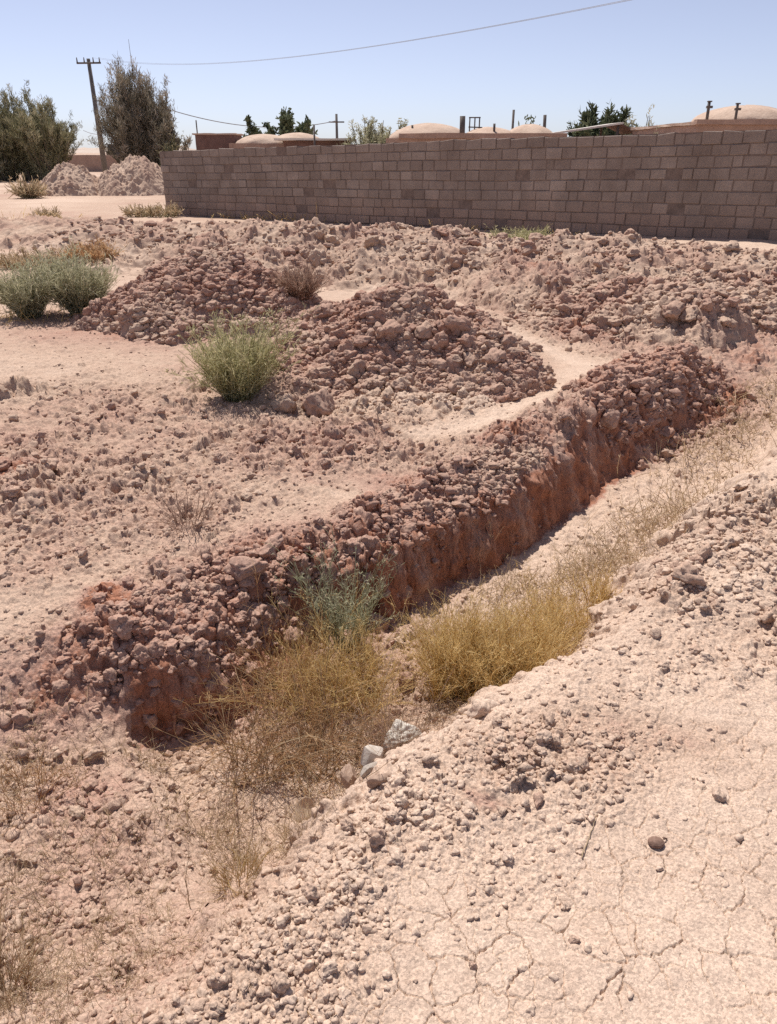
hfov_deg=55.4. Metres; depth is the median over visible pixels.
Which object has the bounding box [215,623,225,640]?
earth clod
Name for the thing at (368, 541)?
earth clod
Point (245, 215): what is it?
dry grass
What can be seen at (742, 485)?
earth clod
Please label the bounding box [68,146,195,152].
hills
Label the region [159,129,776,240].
block wall
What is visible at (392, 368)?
earth clod
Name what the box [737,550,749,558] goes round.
earth clod
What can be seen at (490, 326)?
earth clod
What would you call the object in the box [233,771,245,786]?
earth clod
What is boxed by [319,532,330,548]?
earth clod
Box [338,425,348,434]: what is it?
earth clod
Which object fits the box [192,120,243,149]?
hut
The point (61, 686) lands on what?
earth clod
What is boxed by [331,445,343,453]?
earth clod
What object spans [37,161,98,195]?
dirt heap
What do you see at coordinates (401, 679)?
earth clod
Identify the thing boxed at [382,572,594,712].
dry shrub
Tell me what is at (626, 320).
earth clod
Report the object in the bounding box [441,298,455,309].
earth clod
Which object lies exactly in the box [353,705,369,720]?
earth clod
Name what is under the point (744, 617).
clod pile
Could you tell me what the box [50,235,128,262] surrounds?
dry shrub
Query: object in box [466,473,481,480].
earth clod
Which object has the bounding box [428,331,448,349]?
earth clod
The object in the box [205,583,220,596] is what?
earth clod
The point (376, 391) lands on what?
earth clod
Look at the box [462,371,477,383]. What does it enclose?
earth clod
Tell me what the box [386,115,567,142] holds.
mud house
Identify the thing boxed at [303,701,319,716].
earth clod
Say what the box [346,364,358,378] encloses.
earth clod
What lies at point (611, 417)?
earth clod
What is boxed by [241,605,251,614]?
earth clod
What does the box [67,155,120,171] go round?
mud wall
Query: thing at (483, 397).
earth clod
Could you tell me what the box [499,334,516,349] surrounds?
earth clod
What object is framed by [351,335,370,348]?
earth clod
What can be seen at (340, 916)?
earth clod
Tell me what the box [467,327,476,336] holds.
earth clod
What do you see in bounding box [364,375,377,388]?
earth clod
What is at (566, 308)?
earth clod
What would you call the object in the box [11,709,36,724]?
earth clod
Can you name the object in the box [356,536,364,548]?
earth clod
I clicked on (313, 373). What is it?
earth clod
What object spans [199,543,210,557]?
earth clod
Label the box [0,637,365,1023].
dry grass
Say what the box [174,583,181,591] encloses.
earth clod
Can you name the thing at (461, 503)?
earth clod
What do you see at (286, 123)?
leafy tree
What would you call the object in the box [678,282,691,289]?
earth clod
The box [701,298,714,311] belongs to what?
earth clod
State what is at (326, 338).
earth clod
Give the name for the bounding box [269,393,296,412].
earth clod
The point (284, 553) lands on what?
earth clod
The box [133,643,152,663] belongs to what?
earth clod
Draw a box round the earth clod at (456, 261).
[449,254,465,267]
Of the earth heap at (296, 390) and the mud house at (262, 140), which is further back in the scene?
the mud house at (262, 140)
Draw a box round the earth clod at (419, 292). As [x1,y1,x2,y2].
[415,289,423,296]
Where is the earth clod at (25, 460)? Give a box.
[21,457,38,463]
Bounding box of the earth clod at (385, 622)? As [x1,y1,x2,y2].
[374,616,389,628]
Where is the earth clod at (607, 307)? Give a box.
[602,305,610,310]
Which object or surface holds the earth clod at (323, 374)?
on the earth heap at (296, 390)
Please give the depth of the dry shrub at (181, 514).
3.56 m
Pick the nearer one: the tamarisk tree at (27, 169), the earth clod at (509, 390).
the earth clod at (509, 390)
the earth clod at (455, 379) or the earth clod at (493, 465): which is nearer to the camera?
the earth clod at (493, 465)
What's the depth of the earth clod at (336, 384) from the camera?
5.57 m
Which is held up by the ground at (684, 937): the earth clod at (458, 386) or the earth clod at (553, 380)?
the earth clod at (553, 380)
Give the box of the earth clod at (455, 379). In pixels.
[448,376,465,395]
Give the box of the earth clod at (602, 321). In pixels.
[595,316,610,327]
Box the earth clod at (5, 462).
[0,456,11,472]
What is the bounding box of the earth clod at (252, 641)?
[246,636,262,650]
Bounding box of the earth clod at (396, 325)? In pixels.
[382,319,404,337]
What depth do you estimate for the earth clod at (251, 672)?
3.05 m
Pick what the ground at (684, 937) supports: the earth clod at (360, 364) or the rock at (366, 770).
the rock at (366, 770)
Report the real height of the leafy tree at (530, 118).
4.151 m
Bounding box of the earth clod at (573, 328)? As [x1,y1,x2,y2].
[564,325,580,333]
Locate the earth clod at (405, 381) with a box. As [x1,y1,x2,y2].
[396,376,410,387]
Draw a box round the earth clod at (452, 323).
[442,314,472,331]
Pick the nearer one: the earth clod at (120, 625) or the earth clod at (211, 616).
the earth clod at (120, 625)
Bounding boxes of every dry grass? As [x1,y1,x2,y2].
[0,205,617,325]
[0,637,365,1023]
[422,352,776,730]
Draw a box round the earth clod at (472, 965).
[469,961,476,970]
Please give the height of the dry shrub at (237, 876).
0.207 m
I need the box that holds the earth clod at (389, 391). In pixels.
[380,386,394,396]
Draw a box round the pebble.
[648,836,664,848]
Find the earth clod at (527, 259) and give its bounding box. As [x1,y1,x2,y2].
[518,255,533,262]
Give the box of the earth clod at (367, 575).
[361,572,371,583]
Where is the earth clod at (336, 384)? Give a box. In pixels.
[331,378,341,388]
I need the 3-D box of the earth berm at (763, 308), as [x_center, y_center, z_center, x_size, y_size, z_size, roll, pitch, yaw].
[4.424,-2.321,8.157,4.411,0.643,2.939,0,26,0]
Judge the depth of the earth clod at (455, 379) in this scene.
5.49 m
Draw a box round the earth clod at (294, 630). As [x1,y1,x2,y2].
[282,625,303,646]
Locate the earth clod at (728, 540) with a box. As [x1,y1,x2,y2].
[720,535,737,547]
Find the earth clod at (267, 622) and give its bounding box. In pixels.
[260,610,271,624]
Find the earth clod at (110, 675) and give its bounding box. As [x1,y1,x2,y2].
[103,668,116,684]
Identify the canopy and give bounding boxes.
[553,122,632,135]
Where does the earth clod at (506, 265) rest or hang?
on the earth berm at (723, 338)
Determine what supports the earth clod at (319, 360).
on the earth heap at (296, 390)
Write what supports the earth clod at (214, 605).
on the ground at (684, 937)
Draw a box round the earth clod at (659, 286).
[642,283,663,291]
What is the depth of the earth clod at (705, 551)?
3.17 m
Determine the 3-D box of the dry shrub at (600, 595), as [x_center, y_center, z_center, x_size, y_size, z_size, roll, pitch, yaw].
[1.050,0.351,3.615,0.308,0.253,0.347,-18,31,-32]
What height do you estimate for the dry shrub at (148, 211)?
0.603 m
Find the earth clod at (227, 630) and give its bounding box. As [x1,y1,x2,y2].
[222,625,230,637]
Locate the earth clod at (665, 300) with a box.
[658,295,678,307]
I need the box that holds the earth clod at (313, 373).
[307,370,318,379]
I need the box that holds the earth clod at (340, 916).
[331,906,349,927]
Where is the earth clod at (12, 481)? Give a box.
[5,476,17,487]
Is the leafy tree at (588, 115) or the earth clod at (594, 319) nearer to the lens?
the earth clod at (594, 319)
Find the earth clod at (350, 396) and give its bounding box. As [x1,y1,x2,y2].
[342,393,354,399]
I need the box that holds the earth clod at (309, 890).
[301,881,319,899]
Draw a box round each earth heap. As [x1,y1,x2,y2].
[75,249,322,345]
[239,286,552,404]
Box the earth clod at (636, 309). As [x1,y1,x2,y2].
[621,303,643,316]
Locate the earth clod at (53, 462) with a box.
[42,458,58,470]
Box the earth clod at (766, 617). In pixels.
[758,610,773,623]
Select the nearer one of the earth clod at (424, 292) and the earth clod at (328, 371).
the earth clod at (328, 371)
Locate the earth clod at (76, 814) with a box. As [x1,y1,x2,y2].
[68,805,84,819]
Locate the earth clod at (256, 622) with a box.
[247,613,263,627]
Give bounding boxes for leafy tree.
[243,106,317,135]
[518,114,535,125]
[566,101,638,136]
[574,109,593,136]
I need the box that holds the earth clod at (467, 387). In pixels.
[464,382,472,392]
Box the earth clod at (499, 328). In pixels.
[491,323,505,334]
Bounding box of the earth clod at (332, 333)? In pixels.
[330,331,336,336]
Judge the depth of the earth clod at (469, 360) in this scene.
5.70 m
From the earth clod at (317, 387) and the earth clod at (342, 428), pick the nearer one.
the earth clod at (342, 428)
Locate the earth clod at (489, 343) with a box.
[484,339,496,348]
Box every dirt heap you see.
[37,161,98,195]
[94,154,164,195]
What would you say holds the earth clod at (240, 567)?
on the ground at (684, 937)
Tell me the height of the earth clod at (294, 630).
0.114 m
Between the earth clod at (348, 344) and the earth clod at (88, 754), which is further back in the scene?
the earth clod at (348, 344)
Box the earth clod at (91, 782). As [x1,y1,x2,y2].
[79,775,98,792]
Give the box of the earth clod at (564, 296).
[559,291,576,304]
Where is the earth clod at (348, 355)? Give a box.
[343,350,356,359]
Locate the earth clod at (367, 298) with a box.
[360,292,376,304]
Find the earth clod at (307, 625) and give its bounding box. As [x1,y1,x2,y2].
[300,621,312,632]
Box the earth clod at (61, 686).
[50,679,69,694]
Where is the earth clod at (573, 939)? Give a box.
[568,934,579,943]
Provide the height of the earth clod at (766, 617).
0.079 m
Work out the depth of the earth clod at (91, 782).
2.43 m
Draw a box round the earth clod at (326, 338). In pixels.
[319,334,329,346]
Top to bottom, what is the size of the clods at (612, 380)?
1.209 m
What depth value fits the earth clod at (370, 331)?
5.81 m
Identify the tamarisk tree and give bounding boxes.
[0,79,82,180]
[0,107,21,180]
[4,93,89,179]
[86,39,177,163]
[127,75,178,166]
[148,109,191,159]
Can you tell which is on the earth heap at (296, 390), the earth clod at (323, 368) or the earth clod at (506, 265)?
the earth clod at (323, 368)
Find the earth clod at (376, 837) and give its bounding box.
[368,828,384,847]
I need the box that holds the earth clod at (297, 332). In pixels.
[282,328,301,339]
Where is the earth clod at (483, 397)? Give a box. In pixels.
[478,394,488,399]
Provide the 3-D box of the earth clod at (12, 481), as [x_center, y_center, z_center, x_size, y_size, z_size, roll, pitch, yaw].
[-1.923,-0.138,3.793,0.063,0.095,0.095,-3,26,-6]
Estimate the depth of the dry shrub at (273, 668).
3.02 m
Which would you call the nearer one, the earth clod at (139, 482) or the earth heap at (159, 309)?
the earth clod at (139, 482)
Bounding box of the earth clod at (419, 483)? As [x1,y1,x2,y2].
[407,478,428,491]
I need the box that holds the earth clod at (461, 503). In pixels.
[451,495,470,509]
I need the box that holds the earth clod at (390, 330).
[384,326,396,339]
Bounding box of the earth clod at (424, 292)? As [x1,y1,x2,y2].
[419,287,427,297]
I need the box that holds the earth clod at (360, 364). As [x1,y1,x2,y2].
[353,359,365,373]
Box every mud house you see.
[229,132,318,148]
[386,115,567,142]
[630,101,776,134]
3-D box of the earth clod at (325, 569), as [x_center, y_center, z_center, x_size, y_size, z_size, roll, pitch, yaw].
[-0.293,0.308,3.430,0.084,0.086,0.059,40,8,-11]
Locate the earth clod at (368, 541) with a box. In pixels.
[361,534,379,548]
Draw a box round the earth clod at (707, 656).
[699,651,714,660]
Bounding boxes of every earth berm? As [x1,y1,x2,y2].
[0,213,776,296]
[449,259,758,351]
[665,268,776,335]
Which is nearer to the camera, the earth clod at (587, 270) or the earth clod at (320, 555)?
the earth clod at (320, 555)
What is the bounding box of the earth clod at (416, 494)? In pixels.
[408,489,424,502]
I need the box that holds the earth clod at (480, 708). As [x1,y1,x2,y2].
[466,697,500,719]
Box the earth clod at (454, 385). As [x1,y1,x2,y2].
[448,383,460,393]
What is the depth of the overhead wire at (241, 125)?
55.78 m
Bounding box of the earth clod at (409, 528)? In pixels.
[400,523,417,534]
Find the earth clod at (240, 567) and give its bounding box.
[223,556,268,581]
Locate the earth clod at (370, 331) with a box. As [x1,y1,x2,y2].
[365,328,374,336]
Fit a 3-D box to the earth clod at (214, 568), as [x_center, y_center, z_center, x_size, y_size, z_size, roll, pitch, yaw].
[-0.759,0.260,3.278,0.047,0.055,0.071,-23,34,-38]
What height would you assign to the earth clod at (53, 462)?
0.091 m
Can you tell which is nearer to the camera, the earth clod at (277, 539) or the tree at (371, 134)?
the earth clod at (277, 539)
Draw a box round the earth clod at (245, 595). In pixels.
[235,591,249,609]
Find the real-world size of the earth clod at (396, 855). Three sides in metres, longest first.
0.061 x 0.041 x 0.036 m
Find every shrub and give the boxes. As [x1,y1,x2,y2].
[0,242,74,269]
[0,250,68,318]
[0,728,95,836]
[0,860,75,1023]
[3,174,49,198]
[16,233,119,317]
[27,204,62,217]
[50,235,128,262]
[119,199,184,217]
[140,470,227,538]
[141,543,465,885]
[155,131,183,165]
[164,302,319,402]
[175,572,444,733]
[195,559,359,729]
[195,823,276,902]
[266,242,339,300]
[323,666,459,774]
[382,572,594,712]
[464,555,614,648]
[564,558,623,605]
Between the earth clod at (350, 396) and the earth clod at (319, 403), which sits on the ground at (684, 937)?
the earth clod at (319, 403)
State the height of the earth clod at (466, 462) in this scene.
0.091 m
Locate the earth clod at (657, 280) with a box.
[654,277,664,284]
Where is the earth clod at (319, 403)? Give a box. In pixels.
[301,386,335,417]
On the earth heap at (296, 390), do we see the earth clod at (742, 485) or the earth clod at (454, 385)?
the earth clod at (454, 385)
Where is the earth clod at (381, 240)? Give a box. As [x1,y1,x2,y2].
[378,236,385,245]
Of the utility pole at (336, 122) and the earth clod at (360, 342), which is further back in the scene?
the utility pole at (336, 122)
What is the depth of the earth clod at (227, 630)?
3.06 m
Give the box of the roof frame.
[468,117,481,130]
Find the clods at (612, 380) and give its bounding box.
[0,216,776,1023]
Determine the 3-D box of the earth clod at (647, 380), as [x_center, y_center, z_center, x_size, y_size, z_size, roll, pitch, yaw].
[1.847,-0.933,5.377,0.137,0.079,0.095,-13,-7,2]
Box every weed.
[262,522,403,653]
[485,223,553,239]
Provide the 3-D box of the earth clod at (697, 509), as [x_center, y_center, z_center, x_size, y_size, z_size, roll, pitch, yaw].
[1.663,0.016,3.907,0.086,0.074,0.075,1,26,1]
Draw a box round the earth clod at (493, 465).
[486,460,499,471]
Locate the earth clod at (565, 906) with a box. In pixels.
[560,901,570,910]
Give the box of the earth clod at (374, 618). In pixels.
[366,613,382,628]
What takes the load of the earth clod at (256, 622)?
on the ground at (684, 937)
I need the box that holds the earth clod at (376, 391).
[370,387,380,396]
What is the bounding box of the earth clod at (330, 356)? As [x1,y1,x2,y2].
[323,349,336,362]
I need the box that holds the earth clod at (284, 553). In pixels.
[274,550,288,561]
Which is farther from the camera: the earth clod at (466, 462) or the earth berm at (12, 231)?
the earth berm at (12, 231)
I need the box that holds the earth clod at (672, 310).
[662,300,685,322]
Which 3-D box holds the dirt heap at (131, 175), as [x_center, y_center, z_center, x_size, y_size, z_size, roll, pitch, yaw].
[-12.160,-16.356,36.005,6.158,1.954,5.054,0,26,0]
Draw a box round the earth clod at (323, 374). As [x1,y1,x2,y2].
[319,371,334,378]
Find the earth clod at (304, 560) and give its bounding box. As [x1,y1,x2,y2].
[297,554,308,567]
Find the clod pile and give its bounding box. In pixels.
[621,510,776,635]
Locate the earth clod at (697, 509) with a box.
[694,507,702,515]
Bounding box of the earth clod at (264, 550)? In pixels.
[256,543,275,559]
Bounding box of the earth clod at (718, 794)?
[711,786,726,801]
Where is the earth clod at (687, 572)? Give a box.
[671,561,706,586]
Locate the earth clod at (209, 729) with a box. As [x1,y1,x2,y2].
[203,721,219,731]
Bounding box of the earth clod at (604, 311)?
[599,309,611,315]
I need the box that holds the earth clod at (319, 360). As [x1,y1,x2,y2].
[314,357,326,363]
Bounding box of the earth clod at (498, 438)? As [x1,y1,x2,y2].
[492,433,508,447]
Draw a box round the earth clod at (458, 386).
[455,382,463,389]
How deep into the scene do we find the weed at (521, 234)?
11.78 m
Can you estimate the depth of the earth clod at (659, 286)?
7.49 m
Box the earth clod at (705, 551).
[696,544,712,560]
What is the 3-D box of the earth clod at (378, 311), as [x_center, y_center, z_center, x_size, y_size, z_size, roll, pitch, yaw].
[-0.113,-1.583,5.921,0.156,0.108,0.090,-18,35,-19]
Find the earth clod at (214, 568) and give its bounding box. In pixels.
[210,565,222,572]
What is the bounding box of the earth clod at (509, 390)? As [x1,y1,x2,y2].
[501,386,512,399]
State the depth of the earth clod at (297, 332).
6.16 m
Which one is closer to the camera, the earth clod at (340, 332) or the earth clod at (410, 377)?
the earth clod at (410, 377)
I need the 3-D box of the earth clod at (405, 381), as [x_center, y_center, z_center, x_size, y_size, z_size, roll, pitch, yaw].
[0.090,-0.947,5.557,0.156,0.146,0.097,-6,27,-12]
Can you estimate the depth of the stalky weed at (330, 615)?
3.23 m
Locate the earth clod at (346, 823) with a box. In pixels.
[340,817,355,832]
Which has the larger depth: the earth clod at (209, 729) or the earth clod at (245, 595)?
the earth clod at (245, 595)
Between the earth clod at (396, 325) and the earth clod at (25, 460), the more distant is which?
the earth clod at (396, 325)
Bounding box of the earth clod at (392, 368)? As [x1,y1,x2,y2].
[386,363,398,372]
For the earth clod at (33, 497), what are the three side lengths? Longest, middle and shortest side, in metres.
0.177 x 0.150 x 0.149 m
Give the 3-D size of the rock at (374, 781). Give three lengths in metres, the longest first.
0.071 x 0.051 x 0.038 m
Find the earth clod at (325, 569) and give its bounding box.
[319,568,332,582]
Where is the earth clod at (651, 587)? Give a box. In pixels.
[647,579,657,593]
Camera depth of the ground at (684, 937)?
2.63 m
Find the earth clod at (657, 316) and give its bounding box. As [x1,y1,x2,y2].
[651,308,666,324]
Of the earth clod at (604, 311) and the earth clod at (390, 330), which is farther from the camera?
the earth clod at (604, 311)
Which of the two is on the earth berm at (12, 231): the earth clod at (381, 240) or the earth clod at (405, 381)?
the earth clod at (381, 240)
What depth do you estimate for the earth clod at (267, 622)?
3.22 m
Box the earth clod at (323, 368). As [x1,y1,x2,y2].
[317,365,330,371]
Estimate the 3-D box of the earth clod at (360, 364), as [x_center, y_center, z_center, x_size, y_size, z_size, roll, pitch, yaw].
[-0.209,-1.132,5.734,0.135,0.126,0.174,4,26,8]
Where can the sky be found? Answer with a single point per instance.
(676, 57)
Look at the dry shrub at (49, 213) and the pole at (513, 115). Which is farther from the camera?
the pole at (513, 115)
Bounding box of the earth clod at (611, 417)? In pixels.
[600,409,620,428]
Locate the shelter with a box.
[274,138,356,146]
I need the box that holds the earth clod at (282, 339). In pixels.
[276,333,289,344]
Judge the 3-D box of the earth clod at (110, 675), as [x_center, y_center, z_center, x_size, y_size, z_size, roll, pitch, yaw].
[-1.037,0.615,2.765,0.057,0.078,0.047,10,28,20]
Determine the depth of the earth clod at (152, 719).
2.79 m
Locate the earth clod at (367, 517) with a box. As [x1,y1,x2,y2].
[353,506,373,525]
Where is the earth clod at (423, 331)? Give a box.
[414,320,431,339]
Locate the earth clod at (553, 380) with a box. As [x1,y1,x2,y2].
[544,375,556,384]
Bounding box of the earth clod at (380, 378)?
[378,375,390,381]
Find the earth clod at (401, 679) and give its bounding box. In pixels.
[397,672,414,686]
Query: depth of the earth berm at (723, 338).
8.29 m
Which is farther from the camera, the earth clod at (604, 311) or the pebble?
the earth clod at (604, 311)
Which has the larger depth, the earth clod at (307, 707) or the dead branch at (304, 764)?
the earth clod at (307, 707)
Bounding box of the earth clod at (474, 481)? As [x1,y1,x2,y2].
[466,476,477,485]
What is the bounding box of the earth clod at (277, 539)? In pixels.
[264,532,283,551]
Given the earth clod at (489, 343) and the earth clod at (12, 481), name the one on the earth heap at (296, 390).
the earth clod at (489, 343)
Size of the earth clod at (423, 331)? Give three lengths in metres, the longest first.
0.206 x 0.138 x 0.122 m
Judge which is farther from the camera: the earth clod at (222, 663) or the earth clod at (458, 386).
the earth clod at (458, 386)
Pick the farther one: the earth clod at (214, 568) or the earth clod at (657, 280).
the earth clod at (657, 280)
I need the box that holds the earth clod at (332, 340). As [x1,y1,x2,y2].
[328,337,340,347]
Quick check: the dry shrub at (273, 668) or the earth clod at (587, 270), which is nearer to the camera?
the dry shrub at (273, 668)
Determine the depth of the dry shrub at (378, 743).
2.60 m
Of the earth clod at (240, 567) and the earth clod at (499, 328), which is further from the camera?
the earth clod at (499, 328)
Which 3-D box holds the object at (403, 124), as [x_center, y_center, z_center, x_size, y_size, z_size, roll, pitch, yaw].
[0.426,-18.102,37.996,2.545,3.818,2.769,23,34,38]
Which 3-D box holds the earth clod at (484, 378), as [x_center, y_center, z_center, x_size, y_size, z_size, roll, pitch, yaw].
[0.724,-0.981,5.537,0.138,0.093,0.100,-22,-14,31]
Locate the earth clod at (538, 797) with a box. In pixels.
[533,791,543,807]
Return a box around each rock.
[295,797,314,821]
[340,763,356,788]
[360,761,376,777]
[361,745,383,765]
[366,773,389,788]
[383,719,421,750]
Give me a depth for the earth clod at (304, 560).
3.33 m
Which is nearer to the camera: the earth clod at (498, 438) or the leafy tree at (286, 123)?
the earth clod at (498, 438)
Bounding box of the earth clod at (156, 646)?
[148,637,165,657]
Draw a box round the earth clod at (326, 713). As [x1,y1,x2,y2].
[320,703,330,719]
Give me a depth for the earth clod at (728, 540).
3.26 m
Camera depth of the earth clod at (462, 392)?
5.42 m
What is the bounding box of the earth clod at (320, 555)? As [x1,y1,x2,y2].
[316,551,323,563]
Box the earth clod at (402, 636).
[399,627,412,641]
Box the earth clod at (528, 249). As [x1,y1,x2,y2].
[521,244,535,255]
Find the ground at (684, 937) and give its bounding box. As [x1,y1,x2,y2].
[0,153,776,1023]
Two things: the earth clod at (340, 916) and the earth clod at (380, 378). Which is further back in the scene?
the earth clod at (380, 378)
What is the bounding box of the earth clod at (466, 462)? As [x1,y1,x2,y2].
[460,457,475,467]
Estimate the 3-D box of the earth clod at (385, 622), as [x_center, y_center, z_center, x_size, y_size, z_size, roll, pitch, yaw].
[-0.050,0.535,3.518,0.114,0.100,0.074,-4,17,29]
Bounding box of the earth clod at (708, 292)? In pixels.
[701,289,713,294]
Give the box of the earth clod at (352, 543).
[347,538,361,555]
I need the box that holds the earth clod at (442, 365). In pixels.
[428,359,447,372]
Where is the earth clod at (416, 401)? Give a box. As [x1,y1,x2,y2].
[404,393,421,405]
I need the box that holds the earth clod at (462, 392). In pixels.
[456,387,468,397]
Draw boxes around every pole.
[76,57,107,171]
[313,125,315,145]
[329,114,343,137]
[511,110,514,128]
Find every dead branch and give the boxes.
[253,727,354,769]
[297,728,317,796]
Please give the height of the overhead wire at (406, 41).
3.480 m
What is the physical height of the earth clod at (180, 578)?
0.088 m
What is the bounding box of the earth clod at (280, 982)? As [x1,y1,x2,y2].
[271,972,290,993]
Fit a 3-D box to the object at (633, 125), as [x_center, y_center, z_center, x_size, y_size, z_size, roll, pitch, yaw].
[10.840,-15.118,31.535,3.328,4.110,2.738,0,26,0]
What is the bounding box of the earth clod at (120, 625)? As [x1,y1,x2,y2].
[108,613,133,639]
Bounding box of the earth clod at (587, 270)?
[582,267,593,278]
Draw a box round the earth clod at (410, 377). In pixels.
[404,373,414,384]
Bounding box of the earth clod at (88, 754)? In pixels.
[83,745,103,764]
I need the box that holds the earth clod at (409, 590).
[405,585,412,598]
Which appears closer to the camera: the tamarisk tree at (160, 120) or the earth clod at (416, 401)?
the earth clod at (416, 401)
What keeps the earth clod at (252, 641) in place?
on the ground at (684, 937)
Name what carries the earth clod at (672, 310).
on the earth berm at (723, 338)
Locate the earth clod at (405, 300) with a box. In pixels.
[399,293,411,307]
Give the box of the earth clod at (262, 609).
[247,602,269,617]
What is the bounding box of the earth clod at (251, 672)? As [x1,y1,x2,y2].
[240,661,257,680]
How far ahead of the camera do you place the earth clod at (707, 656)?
2.65 m
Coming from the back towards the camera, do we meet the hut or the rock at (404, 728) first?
the hut
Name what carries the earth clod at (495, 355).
on the earth heap at (296, 390)
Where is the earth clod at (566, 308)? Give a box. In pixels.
[557,303,570,313]
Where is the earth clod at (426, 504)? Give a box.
[418,497,432,511]
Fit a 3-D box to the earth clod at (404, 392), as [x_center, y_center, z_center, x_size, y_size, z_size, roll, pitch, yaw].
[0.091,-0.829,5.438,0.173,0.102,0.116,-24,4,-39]
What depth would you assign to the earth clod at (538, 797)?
2.07 m
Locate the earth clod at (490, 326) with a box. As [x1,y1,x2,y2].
[481,324,496,330]
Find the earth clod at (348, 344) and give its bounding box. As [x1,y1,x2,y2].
[337,339,355,352]
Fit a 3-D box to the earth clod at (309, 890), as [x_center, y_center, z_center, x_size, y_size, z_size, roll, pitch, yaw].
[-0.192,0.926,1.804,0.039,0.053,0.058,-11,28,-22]
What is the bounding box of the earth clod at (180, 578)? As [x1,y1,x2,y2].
[171,573,190,584]
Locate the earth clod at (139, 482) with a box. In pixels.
[129,478,145,487]
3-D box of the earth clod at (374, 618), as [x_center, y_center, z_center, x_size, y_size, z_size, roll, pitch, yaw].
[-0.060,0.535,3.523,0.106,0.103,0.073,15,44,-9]
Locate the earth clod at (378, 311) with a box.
[366,306,382,318]
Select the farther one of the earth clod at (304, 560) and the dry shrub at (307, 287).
the dry shrub at (307, 287)
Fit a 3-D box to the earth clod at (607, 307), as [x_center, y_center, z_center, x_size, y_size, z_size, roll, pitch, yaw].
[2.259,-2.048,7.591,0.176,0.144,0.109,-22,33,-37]
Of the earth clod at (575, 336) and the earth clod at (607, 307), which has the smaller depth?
the earth clod at (575, 336)
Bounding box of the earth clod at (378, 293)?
[373,287,387,300]
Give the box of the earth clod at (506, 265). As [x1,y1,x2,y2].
[500,262,515,268]
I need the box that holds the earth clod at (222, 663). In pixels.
[217,653,235,668]
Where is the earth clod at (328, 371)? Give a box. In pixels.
[325,369,333,374]
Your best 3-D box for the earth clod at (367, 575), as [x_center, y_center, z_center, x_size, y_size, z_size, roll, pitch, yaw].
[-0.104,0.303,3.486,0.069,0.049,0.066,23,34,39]
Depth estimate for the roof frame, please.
31.86 m
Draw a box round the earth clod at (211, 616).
[204,610,219,624]
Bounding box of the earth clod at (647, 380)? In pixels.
[640,376,651,385]
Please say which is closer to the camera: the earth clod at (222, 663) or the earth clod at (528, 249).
the earth clod at (222, 663)
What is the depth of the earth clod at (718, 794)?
2.08 m
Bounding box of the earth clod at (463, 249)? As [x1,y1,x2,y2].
[458,245,476,254]
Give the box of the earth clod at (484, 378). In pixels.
[478,374,493,383]
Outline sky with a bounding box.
[0,0,776,148]
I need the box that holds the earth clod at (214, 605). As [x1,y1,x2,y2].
[206,599,221,612]
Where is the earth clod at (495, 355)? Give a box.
[485,347,506,363]
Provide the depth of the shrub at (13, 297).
7.97 m
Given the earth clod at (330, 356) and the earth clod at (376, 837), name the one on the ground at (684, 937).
the earth clod at (376, 837)
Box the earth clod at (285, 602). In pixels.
[278,599,290,612]
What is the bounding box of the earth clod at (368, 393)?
[364,390,373,396]
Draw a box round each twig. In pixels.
[174,823,221,907]
[582,814,596,857]
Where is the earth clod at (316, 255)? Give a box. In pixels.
[308,248,326,266]
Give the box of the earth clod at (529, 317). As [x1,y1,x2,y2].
[527,316,541,320]
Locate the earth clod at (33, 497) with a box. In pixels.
[17,488,46,506]
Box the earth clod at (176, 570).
[163,565,190,578]
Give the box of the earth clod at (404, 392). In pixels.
[393,391,409,400]
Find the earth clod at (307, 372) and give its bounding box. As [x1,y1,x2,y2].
[305,366,319,379]
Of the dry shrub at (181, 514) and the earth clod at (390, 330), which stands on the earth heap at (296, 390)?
the earth clod at (390, 330)
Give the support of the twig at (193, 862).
on the ground at (684, 937)
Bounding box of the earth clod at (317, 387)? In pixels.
[314,384,327,391]
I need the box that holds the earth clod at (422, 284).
[416,282,426,287]
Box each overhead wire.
[102,0,629,64]
[173,110,336,127]
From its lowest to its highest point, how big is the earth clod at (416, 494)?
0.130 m
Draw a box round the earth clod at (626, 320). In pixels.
[622,315,632,325]
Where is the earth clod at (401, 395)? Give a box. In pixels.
[394,392,405,400]
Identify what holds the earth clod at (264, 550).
on the ground at (684, 937)
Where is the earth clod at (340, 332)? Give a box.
[335,328,348,338]
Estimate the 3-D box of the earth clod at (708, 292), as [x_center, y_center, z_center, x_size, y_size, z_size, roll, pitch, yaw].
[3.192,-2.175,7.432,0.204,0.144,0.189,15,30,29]
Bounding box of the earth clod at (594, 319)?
[590,313,607,323]
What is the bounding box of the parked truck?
[106,144,118,154]
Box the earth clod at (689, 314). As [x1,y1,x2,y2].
[679,305,699,322]
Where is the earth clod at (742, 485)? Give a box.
[733,480,750,490]
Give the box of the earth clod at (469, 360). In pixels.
[462,352,477,367]
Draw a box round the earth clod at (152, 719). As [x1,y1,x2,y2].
[142,714,157,728]
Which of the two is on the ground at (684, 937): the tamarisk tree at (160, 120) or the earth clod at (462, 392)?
the tamarisk tree at (160, 120)
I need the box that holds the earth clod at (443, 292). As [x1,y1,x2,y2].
[439,290,448,298]
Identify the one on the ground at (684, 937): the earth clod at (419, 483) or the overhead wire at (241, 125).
the earth clod at (419, 483)
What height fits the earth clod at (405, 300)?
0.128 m
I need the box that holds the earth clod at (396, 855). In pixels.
[388,846,404,864]
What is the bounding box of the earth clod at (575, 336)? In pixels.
[569,329,582,342]
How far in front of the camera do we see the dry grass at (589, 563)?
4.22 m

